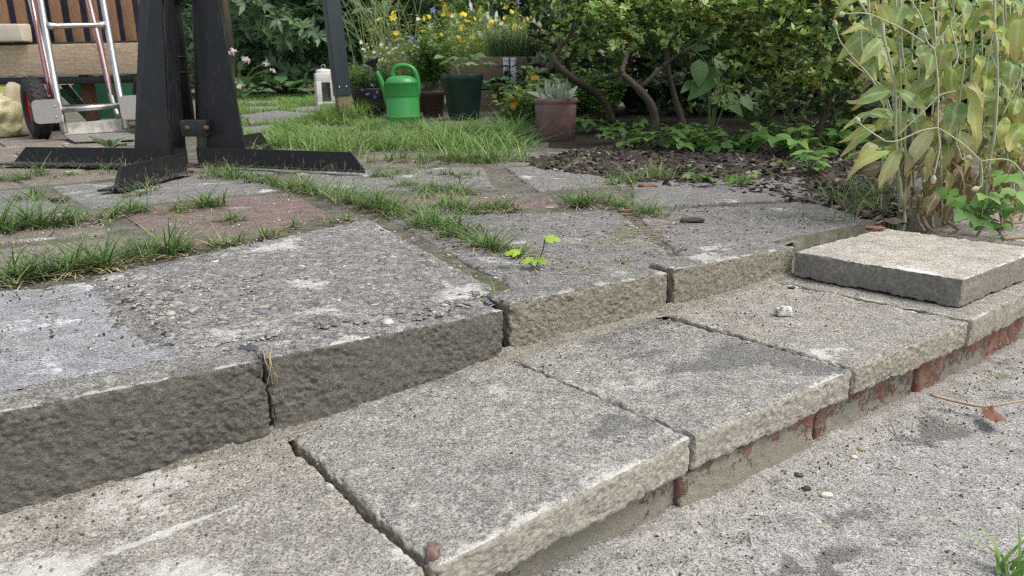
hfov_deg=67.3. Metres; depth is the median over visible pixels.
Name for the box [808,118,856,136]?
ground elder
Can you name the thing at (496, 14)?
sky
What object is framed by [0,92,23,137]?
plastic sack
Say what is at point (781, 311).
rubble
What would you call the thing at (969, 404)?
twig
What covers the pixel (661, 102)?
evergreen shrub
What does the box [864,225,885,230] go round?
bark piece
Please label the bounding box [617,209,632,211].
bark piece
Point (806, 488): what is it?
bark piece
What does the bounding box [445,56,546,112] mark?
raised bed
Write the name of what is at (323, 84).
lantern
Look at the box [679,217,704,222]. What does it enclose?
bark piece
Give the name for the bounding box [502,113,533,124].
ground elder
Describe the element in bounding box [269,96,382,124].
grass tuft
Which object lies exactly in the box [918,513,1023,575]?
grass tuft
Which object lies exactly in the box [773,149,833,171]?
ground elder
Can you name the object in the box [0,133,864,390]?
patio
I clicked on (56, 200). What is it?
bark piece
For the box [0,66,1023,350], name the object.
ground
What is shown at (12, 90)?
paper bag
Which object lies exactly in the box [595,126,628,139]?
ground elder
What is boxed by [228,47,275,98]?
pink flower
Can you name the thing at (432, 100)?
potted plant
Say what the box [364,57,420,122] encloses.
watering can
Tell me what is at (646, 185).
bark piece
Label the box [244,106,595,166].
long grass
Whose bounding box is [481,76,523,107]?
ivy
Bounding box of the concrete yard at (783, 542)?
[538,338,1023,575]
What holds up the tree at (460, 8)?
on the ground at (124, 224)
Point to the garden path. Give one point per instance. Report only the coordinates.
(263, 115)
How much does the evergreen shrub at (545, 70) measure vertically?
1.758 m
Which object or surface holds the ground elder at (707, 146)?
on the bark mulch
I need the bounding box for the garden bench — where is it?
[0,0,192,121]
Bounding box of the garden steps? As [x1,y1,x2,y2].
[0,213,1023,575]
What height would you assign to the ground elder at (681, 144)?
0.107 m
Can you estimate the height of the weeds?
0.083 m
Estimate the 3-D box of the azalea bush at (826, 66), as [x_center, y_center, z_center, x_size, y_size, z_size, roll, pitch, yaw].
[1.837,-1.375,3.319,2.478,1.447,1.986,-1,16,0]
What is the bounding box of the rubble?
[774,306,791,316]
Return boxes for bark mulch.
[525,139,910,224]
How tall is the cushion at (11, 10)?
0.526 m
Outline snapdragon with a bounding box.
[353,35,439,112]
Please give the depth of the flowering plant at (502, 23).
6.12 m
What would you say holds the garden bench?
on the ground at (124, 224)
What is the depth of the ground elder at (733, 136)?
3.17 m
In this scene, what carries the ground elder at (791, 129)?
on the bark mulch
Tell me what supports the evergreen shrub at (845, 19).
on the shrub bed at (728, 123)
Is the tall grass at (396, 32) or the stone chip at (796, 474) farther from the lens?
the tall grass at (396, 32)
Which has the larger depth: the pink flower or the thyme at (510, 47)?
the pink flower
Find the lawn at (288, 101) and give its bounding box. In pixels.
[237,90,354,135]
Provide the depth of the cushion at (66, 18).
4.37 m
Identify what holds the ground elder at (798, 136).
on the shrub bed at (728, 123)
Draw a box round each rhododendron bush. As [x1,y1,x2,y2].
[165,0,277,83]
[185,0,388,94]
[266,0,468,87]
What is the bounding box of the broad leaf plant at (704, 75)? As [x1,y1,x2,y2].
[680,44,752,136]
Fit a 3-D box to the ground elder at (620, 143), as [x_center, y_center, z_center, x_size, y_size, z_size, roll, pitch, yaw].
[0.435,-0.603,3.065,0.190,0.083,0.224,10,19,34]
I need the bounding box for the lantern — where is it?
[314,64,334,105]
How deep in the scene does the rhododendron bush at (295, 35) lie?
9.45 m
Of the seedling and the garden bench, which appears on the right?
the seedling
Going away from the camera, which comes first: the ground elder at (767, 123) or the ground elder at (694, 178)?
the ground elder at (694, 178)
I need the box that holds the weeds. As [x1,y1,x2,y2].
[806,164,919,221]
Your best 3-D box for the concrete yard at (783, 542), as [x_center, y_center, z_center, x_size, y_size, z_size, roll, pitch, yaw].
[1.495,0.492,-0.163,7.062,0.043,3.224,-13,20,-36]
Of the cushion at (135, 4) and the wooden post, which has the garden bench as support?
the cushion at (135, 4)
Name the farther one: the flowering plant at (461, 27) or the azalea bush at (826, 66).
the flowering plant at (461, 27)
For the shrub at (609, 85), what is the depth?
4.44 m
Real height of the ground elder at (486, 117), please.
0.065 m
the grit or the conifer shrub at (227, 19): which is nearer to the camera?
the grit
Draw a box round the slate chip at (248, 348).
[239,345,258,351]
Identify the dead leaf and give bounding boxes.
[981,405,1005,422]
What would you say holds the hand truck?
on the patio
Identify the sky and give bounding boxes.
[0,0,837,77]
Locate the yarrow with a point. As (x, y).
(109, 143)
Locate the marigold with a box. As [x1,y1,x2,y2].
[491,75,579,125]
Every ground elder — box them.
[466,118,486,124]
[484,112,507,122]
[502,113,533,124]
[575,114,613,132]
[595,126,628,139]
[597,124,648,146]
[612,116,649,129]
[624,129,676,148]
[634,124,696,151]
[660,122,693,133]
[665,125,709,144]
[681,130,728,144]
[681,167,717,182]
[688,122,728,135]
[696,136,741,152]
[722,171,759,185]
[726,126,768,141]
[727,138,760,152]
[736,129,810,152]
[749,119,789,135]
[759,123,821,141]
[772,133,838,155]
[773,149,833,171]
[774,123,824,139]
[803,131,851,147]
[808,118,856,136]
[824,128,881,152]
[839,146,887,162]
[933,170,1023,242]
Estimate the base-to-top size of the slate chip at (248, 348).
0.005 m
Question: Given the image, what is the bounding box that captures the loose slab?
[793,229,1023,306]
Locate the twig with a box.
[930,393,1023,407]
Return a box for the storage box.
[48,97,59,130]
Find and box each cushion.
[0,0,51,42]
[45,0,106,41]
[115,0,165,50]
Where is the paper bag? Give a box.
[3,82,29,135]
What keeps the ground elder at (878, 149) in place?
on the bark mulch
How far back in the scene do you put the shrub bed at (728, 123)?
3.92 m
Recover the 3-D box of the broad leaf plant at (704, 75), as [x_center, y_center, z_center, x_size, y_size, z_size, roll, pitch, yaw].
[0.765,-0.737,2.964,0.280,0.383,0.209,-1,16,0]
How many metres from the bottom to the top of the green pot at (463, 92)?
0.394 m
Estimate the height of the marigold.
0.265 m
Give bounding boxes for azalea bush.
[532,0,784,136]
[685,0,1023,139]
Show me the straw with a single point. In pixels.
(490, 206)
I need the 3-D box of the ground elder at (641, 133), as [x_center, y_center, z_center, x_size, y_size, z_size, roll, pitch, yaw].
[0.526,-0.554,2.889,0.209,0.080,0.175,7,18,27]
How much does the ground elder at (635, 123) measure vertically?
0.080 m
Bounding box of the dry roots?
[263,350,278,386]
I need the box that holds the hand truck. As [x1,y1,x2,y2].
[20,0,136,141]
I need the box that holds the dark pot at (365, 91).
[348,61,396,116]
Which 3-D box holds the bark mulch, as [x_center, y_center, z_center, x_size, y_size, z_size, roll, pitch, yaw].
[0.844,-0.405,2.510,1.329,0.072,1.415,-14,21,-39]
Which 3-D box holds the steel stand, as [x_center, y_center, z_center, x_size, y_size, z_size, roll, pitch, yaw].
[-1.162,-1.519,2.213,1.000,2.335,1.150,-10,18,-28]
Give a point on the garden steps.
(712, 417)
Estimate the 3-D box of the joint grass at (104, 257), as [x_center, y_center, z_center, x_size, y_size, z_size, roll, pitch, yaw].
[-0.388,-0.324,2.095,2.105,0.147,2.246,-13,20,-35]
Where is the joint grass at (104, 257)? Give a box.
[0,145,923,295]
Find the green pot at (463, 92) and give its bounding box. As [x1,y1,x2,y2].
[432,52,495,119]
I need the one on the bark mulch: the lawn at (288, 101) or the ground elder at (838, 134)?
the ground elder at (838, 134)
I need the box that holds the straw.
[0,154,1016,575]
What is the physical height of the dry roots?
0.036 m
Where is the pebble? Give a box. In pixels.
[424,541,440,564]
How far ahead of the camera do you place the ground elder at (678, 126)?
3.36 m
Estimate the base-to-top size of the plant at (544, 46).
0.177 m
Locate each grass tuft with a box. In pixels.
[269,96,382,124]
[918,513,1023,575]
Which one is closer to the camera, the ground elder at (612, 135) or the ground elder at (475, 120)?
the ground elder at (612, 135)
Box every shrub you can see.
[183,0,309,95]
[488,0,805,113]
[513,65,636,118]
[583,0,977,118]
[754,0,1022,114]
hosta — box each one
[235,76,289,97]
[250,75,313,98]
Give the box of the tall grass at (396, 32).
[317,0,450,87]
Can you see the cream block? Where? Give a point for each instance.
(15, 33)
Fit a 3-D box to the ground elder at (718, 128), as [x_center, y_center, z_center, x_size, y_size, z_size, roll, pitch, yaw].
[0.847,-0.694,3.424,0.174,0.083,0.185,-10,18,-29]
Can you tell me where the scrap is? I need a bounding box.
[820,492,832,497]
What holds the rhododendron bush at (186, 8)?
on the ground at (124, 224)
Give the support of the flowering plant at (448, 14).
in the raised bed at (489, 72)
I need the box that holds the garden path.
[241,100,326,140]
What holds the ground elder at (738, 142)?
on the bark mulch
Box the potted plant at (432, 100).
[389,26,469,116]
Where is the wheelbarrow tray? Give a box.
[60,83,132,118]
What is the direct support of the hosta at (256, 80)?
on the ground at (124, 224)
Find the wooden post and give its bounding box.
[322,0,352,116]
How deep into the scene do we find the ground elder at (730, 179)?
2.08 m
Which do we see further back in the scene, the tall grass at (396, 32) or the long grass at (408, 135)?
the tall grass at (396, 32)
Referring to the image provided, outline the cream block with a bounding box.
[0,24,31,41]
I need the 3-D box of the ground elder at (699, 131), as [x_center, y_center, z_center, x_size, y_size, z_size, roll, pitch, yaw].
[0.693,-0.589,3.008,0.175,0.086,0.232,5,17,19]
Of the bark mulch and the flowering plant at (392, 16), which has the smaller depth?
the bark mulch
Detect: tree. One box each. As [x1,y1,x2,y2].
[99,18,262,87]
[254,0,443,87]
[414,0,636,81]
[625,4,835,71]
[795,0,997,84]
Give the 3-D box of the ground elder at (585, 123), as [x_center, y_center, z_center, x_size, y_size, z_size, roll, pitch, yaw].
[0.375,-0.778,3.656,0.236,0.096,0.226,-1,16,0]
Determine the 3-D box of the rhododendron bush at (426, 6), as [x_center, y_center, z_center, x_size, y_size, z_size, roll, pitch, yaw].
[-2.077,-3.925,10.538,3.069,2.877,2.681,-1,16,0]
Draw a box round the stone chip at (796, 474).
[794,472,803,476]
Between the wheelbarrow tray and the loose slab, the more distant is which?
the wheelbarrow tray
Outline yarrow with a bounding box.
[89,136,130,147]
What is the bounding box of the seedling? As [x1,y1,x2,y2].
[504,235,560,266]
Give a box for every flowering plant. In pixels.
[364,13,498,90]
[393,11,526,89]
[430,0,560,57]
[441,0,582,68]
[476,14,582,71]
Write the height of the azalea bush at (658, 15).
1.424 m
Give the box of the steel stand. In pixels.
[0,0,364,191]
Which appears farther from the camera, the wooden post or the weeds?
the wooden post
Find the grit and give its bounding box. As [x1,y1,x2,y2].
[0,150,1023,575]
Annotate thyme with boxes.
[480,22,545,56]
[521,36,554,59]
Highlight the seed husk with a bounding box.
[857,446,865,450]
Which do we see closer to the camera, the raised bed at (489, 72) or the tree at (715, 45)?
the raised bed at (489, 72)
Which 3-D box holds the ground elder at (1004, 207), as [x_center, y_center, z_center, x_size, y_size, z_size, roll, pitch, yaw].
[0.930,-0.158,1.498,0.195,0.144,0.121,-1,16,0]
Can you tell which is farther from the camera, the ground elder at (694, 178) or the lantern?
the lantern
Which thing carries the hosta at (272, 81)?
on the ground at (124, 224)
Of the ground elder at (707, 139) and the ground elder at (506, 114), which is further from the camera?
the ground elder at (506, 114)
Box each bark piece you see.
[49,197,69,201]
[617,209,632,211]
[638,184,656,187]
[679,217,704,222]
[801,485,810,490]
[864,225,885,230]
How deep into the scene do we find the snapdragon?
5.47 m
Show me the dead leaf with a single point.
(991, 413)
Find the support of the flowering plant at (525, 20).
on the ground at (124, 224)
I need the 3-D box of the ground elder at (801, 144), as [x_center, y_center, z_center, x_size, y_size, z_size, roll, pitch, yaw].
[1.005,-0.485,2.640,0.210,0.094,0.197,-6,17,-18]
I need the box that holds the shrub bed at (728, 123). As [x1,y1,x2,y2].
[549,94,992,163]
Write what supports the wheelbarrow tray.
on the ground at (124, 224)
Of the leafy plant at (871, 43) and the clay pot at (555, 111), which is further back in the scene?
the clay pot at (555, 111)
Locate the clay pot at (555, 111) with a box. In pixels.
[528,78,577,141]
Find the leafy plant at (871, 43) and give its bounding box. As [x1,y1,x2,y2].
[832,0,1023,240]
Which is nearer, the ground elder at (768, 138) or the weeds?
the weeds
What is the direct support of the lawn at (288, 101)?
on the ground at (124, 224)
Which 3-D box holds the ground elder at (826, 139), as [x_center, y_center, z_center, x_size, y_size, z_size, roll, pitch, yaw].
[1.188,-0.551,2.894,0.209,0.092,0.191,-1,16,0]

